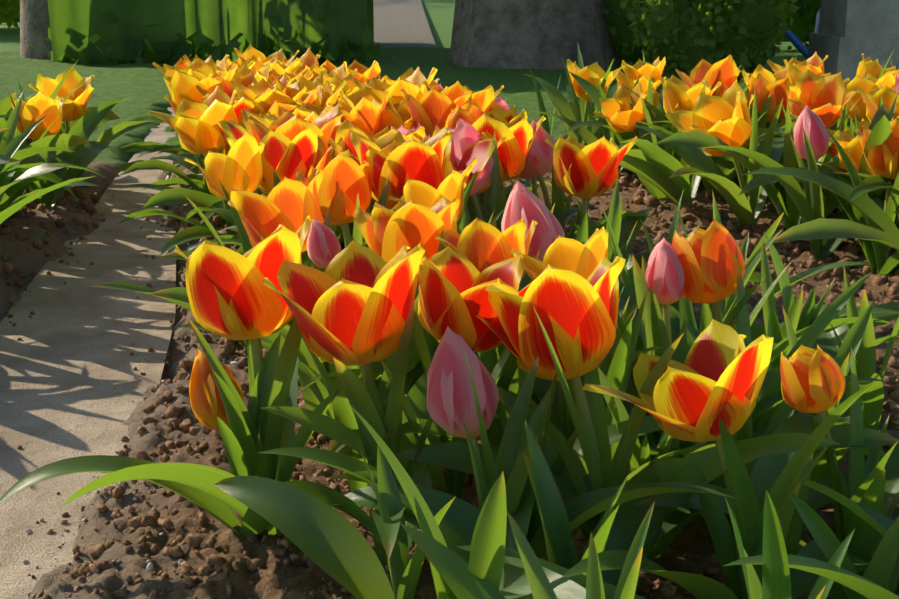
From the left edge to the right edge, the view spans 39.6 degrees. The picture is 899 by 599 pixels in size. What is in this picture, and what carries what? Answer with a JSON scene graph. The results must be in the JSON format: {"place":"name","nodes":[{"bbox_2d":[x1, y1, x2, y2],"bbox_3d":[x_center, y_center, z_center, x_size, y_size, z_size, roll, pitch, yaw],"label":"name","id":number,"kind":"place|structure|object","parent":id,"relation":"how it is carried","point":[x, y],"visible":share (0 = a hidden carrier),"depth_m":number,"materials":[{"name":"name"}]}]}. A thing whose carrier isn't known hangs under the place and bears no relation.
{"place":"outdoors","nodes":[
{"label":"outdoors","id":0,"kind":"place"},
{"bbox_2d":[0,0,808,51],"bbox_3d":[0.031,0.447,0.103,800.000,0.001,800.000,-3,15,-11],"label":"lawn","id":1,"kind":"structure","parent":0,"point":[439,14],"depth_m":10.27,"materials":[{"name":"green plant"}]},
{"bbox_2d":[0,0,19,28],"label":"shrub","id":2,"kind":"object","parent":1,"relation":"on","point":[9,12],"visible":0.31,"depth_m":9.86,"materials":[{"name":"green plant"}]},
{"bbox_2d":[20,0,51,58],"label":"dark tree","id":3,"kind":"object","parent":1,"relation":"on","point":[34,21],"visible":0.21,"depth_m":5.93,"materials":[{"name":"grey plant"}]},
{"bbox_2d":[449,0,627,69],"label":"tree trunk","id":4,"kind":"object","parent":1,"relation":"on","point":[520,34],"depth_m":5.37,"materials":[{"name":"grey plant"}]},
{"bbox_2d":[776,0,820,49],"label":"shrub","id":5,"kind":"object","parent":1,"relation":"on","point":[804,18],"visible":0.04,"depth_m":7.02,"materials":[{"name":"green plant"}]},
{"bbox_2d":[373,0,436,47],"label":"path","id":6,"kind":"structure","parent":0,"point":[400,23],"depth_m":10.03,"materials":[{"name":"beige concrete"}]},
{"bbox_2d":[0,47,898,598],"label":"soil bed","id":7,"kind":"object","parent":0,"point":[144,83],"depth_m":1.34,"materials":[{"name":"brown soil"}]},
{"bbox_2d":[0,60,165,246],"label":"tulip bed","id":8,"kind":"object","parent":7,"relation":"on","point":[47,157],"visible":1,"depth_m":2.12,"materials":[{"name":"green plant"}]},
{"bbox_2d":[0,107,175,598],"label":"path","id":9,"kind":"structure","parent":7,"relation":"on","point":[77,334],"depth_m":1.40,"materials":[{"name":"beige concrete"}]},
{"bbox_2d":[23,222,875,597],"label":"pebbles","id":10,"kind":"object","parent":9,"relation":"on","point":[149,566],"visible":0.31,"depth_m":0.93,"materials":[{"name":"brown stone"}]},
{"bbox_2d":[26,0,393,65],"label":"hedge","id":11,"kind":"object","parent":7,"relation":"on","point":[172,32],"visible":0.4,"depth_m":5.71,"materials":[{"name":"green plant"}]},
{"bbox_2d":[0,44,898,598],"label":"tulip bed","id":12,"kind":"object","parent":7,"relation":"on","point":[446,308],"visible":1,"depth_m":0.85,"materials":[{"name":"green plant"}]},
{"bbox_2d":[0,175,898,598],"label":"soil clods","id":13,"kind":"object","parent":7,"relation":"on","point":[80,573],"visible":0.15,"depth_m":1.18,"materials":[{"name":"brown soil"}]},
{"bbox_2d":[600,0,655,64],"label":"cone shrub","id":14,"kind":"object","parent":7,"relation":"on","point":[622,36],"visible":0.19,"depth_m":5.44,"materials":[{"name":"green plant"}]},
{"bbox_2d":[619,0,799,82],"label":"round shrub","id":15,"kind":"object","parent":7,"relation":"on","point":[685,36],"visible":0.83,"depth_m":4.54,"materials":[{"name":"green plant"}]},
{"bbox_2d":[524,41,898,274],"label":"tulip bed","id":16,"kind":"object","parent":7,"relation":"on","point":[812,142],"visible":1,"depth_m":1.95,"materials":[{"name":"green plant"}]},
{"bbox_2d":[780,9,819,59],"bbox_3d":[1.599,-1.183,5.544,0.550,0.351,0.220,3,15,10],"label":"blue watering can","id":17,"kind":"object","parent":7,"relation":"on","point":[798,44],"visible":0.1,"depth_m":5.51,"materials":[{"name":"plastic"}]},
{"bbox_2d":[808,0,898,82],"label":"stone pillar","id":18,"kind":"structure","parent":7,"relation":"on","point":[848,35],"depth_m":4.54,"materials":[{"name":"grey stone"}]}
]}

